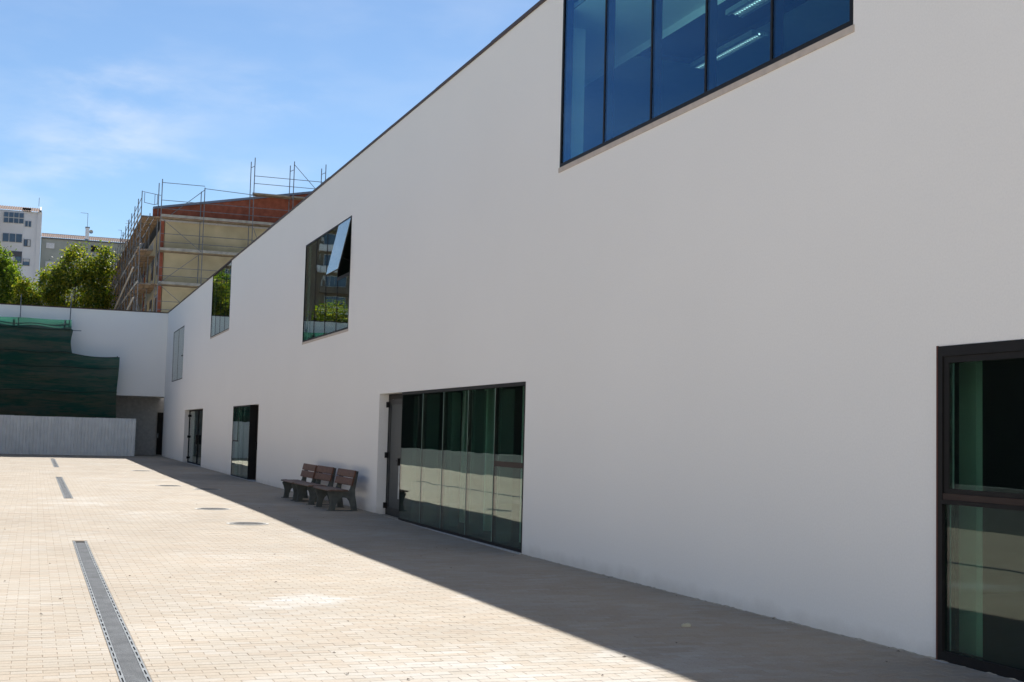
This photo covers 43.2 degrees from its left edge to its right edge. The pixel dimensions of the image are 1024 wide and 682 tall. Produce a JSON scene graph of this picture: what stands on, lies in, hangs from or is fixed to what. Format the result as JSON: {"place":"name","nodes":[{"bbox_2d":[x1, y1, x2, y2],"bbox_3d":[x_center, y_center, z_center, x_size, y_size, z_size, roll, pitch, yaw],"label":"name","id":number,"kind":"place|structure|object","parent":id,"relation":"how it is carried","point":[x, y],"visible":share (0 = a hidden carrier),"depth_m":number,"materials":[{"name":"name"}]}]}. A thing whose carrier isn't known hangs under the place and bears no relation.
{"place":"outdoors","nodes":[
{"label":"outdoors","id":0,"kind":"place"},
{"bbox_2d":[0,0,539,270],"label":"sky","id":1,"kind":"structure","parent":0,"point":[102,102],"materials":[{"name":"blue"}]},
{"bbox_2d":[0,454,1021,681],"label":"paving","id":2,"kind":"structure","parent":0,"point":[181,561],"depth_m":12.05,"materials":[{"name":"stone"}]},
{"bbox_2d":[50,458,58,466],"bbox_3d":[-19.016,5.049,53.736,0.190,0.046,11.992,3,-4,-20],"label":"drain channel","id":3,"kind":"object","parent":2,"relation":"on","point":[54,462],"visible":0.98,"depth_m":53.44,"materials":[{"name":"metal"}]},
{"bbox_2d":[0,294,119,417],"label":"netted scaffold","id":4,"kind":"object","parent":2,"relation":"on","point":[45,370],"visible":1,"depth_m":66.32,"materials":[{"name":"green fabric"}]},
{"bbox_2d":[56,477,72,497],"bbox_3d":[-11.791,3.807,33.954,0.190,0.020,12.200,3,-4,-20],"label":"drain channel","id":5,"kind":"object","parent":2,"relation":"on","point":[65,491],"visible":0.98,"depth_m":32.50,"materials":[{"name":"metal"}]},
{"bbox_2d":[0,415,135,455],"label":"site fence","id":6,"kind":"object","parent":2,"relation":"on","point":[41,435],"visible":0.85,"depth_m":66.06,"materials":[{"name":"grey metal"}]},
{"bbox_2d":[73,541,151,681],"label":"drain channel","id":7,"kind":"object","parent":2,"relation":"on","point":[127,661],"visible":0.98,"depth_m":10.49,"materials":[{"name":"metal"}]},
{"bbox_2d":[196,488,220,489],"bbox_3d":[-8.026,3.912,34.023,0.720,0.038,0.720,3,-4,-20],"label":"manhole","id":8,"kind":"object","parent":2,"relation":"on","point":[206,489],"visible":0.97,"depth_m":33.90,"materials":[{"name":"metal"}]},
{"bbox_2d":[194,508,230,509],"bbox_3d":[-5.955,3.357,25.757,0.720,0.038,0.720,3,-4,-20],"label":"manhole","id":9,"kind":"object","parent":2,"relation":"on","point":[212,508],"visible":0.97,"depth_m":25.69,"materials":[{"name":"metal"}]},
{"bbox_2d":[226,522,268,524],"bbox_3d":[-4.537,3.147,22.204,0.720,0.038,0.720,3,-4,-20],"label":"manhole","id":10,"kind":"object","parent":2,"relation":"on","point":[245,523],"visible":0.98,"depth_m":22.13,"materials":[{"name":"metal"}]},
{"bbox_2d":[281,463,316,500],"bbox_3d":[-4.954,3.288,30.240,0.653,0.823,1.560,3,-4,-19],"label":"park bench","id":11,"kind":"object","parent":2,"relation":"on","point":[289,484],"visible":0.73,"depth_m":30.40,"materials":[{"name":"brown wood"}]},
{"bbox_2d":[294,465,335,504],"bbox_3d":[-4.375,3.194,28.758,0.653,0.823,1.560,3,-4,-21],"label":"park bench","id":12,"kind":"object","parent":2,"relation":"on","point":[304,487],"visible":0.81,"depth_m":28.62,"materials":[{"name":"brown wood"}]},
{"bbox_2d":[313,468,358,510],"bbox_3d":[-3.655,3.071,26.838,0.653,0.823,1.560,3,-4,-20],"label":"park bench","id":13,"kind":"object","parent":2,"relation":"on","point":[336,494],"visible":1,"depth_m":26.32,"materials":[{"name":"brown wood"}]},
{"bbox_2d":[681,623,690,626],"bbox_3d":[1.501,2.451,11.176,0.094,0.032,0.060,2,-4,-7],"label":"stone","id":14,"kind":"object","parent":2,"relation":"on","point":[686,625],"visible":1,"depth_m":11.15,"materials":[{"name":"grey stone"}]},
{"label":"ground","id":15,"kind":"structure","parent":0,"visible":0},
{"bbox_2d":[0,241,26,303],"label":"plane tree","id":16,"kind":"object","parent":15,"relation":"on","point":[7,269],"visible":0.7,"depth_m":92.70,"materials":[{"name":"green plant"}]},
{"bbox_2d":[0,205,41,291],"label":"apartment block","id":17,"kind":"structure","parent":15,"relation":"on","point":[20,231],"depth_m":174.07,"materials":[{"name":"paint"}]},
{"bbox_2d":[2,233,22,242],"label":"window","id":18,"kind":"structure","parent":17,"relation":"in","point":[6,237],"depth_m":172.91,"materials":[{"name":"grey glass"}]},
{"bbox_2d":[3,211,24,223],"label":"window","id":19,"kind":"structure","parent":17,"relation":"in","point":[9,217],"depth_m":173.12,"materials":[{"name":"grey glass"}]},
{"bbox_2d":[8,251,21,262],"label":"window","id":20,"kind":"structure","parent":17,"relation":"in","point":[17,255],"depth_m":172.96,"materials":[{"name":"grey glass"}]},
{"bbox_2d":[23,259,29,265],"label":"window","id":21,"kind":"structure","parent":17,"relation":"in","point":[26,262],"depth_m":173.97,"materials":[{"name":"grey glass"}]},
{"bbox_2d":[24,239,30,246],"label":"window","id":22,"kind":"structure","parent":17,"relation":"in","point":[27,242],"depth_m":174.18,"materials":[{"name":"grey glass"}]},
{"bbox_2d":[25,220,31,226],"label":"window","id":23,"kind":"structure","parent":17,"relation":"in","point":[27,223],"depth_m":174.40,"materials":[{"name":"grey glass"}]},
{"bbox_2d":[7,276,48,305],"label":"plane tree","id":24,"kind":"object","parent":15,"relation":"on","point":[29,293],"visible":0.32,"depth_m":91.66,"materials":[{"name":"green plant"}]},
{"bbox_2d":[33,240,120,308],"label":"plane tree","id":25,"kind":"object","parent":15,"relation":"on","point":[61,280],"visible":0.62,"depth_m":94.39,"materials":[{"name":"green plant"}]},
{"bbox_2d":[39,227,140,305],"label":"grey apartment block","id":26,"kind":"structure","parent":15,"relation":"on","point":[51,248],"depth_m":182.87,"materials":[{"name":"paint"}]},
{"bbox_2d":[45,261,53,266],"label":"window","id":27,"kind":"structure","parent":26,"relation":"in","point":[46,262],"depth_m":181.65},
{"bbox_2d":[46,242,54,248],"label":"window","id":28,"kind":"structure","parent":26,"relation":"in","point":[49,245],"depth_m":181.83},
{"bbox_2d":[99,158,325,311],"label":"scaffold","id":29,"kind":"object","parent":15,"relation":"on","point":[134,268],"visible":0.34,"depth_m":80.34,"materials":[{"name":"grey metal"}]},
{"bbox_2d":[123,191,311,311],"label":"brick block","id":30,"kind":"structure","parent":15,"relation":"on","point":[174,261],"depth_m":79.97,"materials":[{"name":"paint"}]},
{"bbox_2d":[149,299,151,311],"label":"window","id":31,"kind":"structure","parent":30,"relation":"in","point":[150,303],"depth_m":85.70,"materials":[{"name":"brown glass"}]},
{"bbox_2d":[151,259,153,280],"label":"window","id":32,"kind":"structure","parent":30,"relation":"in","point":[152,263],"depth_m":85.87,"materials":[{"name":"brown glass"}]},
{"bbox_2d":[156,252,158,274],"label":"window","id":33,"kind":"structure","parent":30,"relation":"in","point":[158,252],"depth_m":82.34,"materials":[{"name":"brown glass"}]},
{"bbox_2d":[0,0,1023,681],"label":"white building","id":34,"kind":"structure","parent":15,"relation":"on","point":[742,330],"depth_m":14.58,"materials":[{"name":"paint"}]},
{"bbox_2d":[156,412,163,454],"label":"door","id":35,"kind":"structure","parent":34,"relation":"in","point":[160,415],"depth_m":72.56,"materials":[{"name":"metal"}]},
{"bbox_2d":[172,326,183,381],"bbox_3d":[-16.394,0.672,63.557,0.106,2.534,4.944,3,-4,-20],"label":"window","id":36,"kind":"structure","parent":34,"relation":"in","point":[178,343],"depth_m":63.49,"materials":[{"name":"grey glass"}]},
{"bbox_2d":[210,261,231,337],"bbox_3d":[-11.104,-1.524,49.446,0.080,2.474,5.294,3,-4,-20],"label":"window","id":37,"kind":"structure","parent":34,"relation":"in","point":[221,288],"depth_m":49.32,"materials":[{"name":"glass"}]},
{"bbox_2d":[302,215,351,341],"bbox_3d":[-4.609,-1.394,31.278,0.347,2.544,5.234,3,-4,-20],"label":"window","id":38,"kind":"structure","parent":34,"relation":"in","point":[333,265],"depth_m":30.64,"materials":[{"name":"metal"}]},
{"bbox_2d":[560,0,852,166],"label":"window","id":39,"kind":"structure","parent":34,"relation":"in","point":[777,6],"depth_m":14.88,"materials":[{"name":"metal"}]},
{"bbox_2d":[690,29,768,69],"bbox_3d":[3.112,-4.191,18.663,0.260,0.070,1.800,3,-4,-20],"label":"ceiling light","id":40,"kind":"object","parent":34,"relation":"attached to","point":[739,43],"visible":0.9,"depth_m":18.36,"materials":[{"name":"white"}]},
{"bbox_2d":[725,0,770,17],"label":"ceiling light","id":41,"kind":"object","parent":34,"relation":"attached to","point":[742,8],"visible":1,"depth_m":16.72,"materials":[{"name":"white"}]},
{"bbox_2d":[936,339,1023,681],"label":"window","id":42,"kind":"structure","parent":34,"relation":"in","point":[949,496],"depth_m":9.69,"materials":[{"name":"metal"}]}
]}

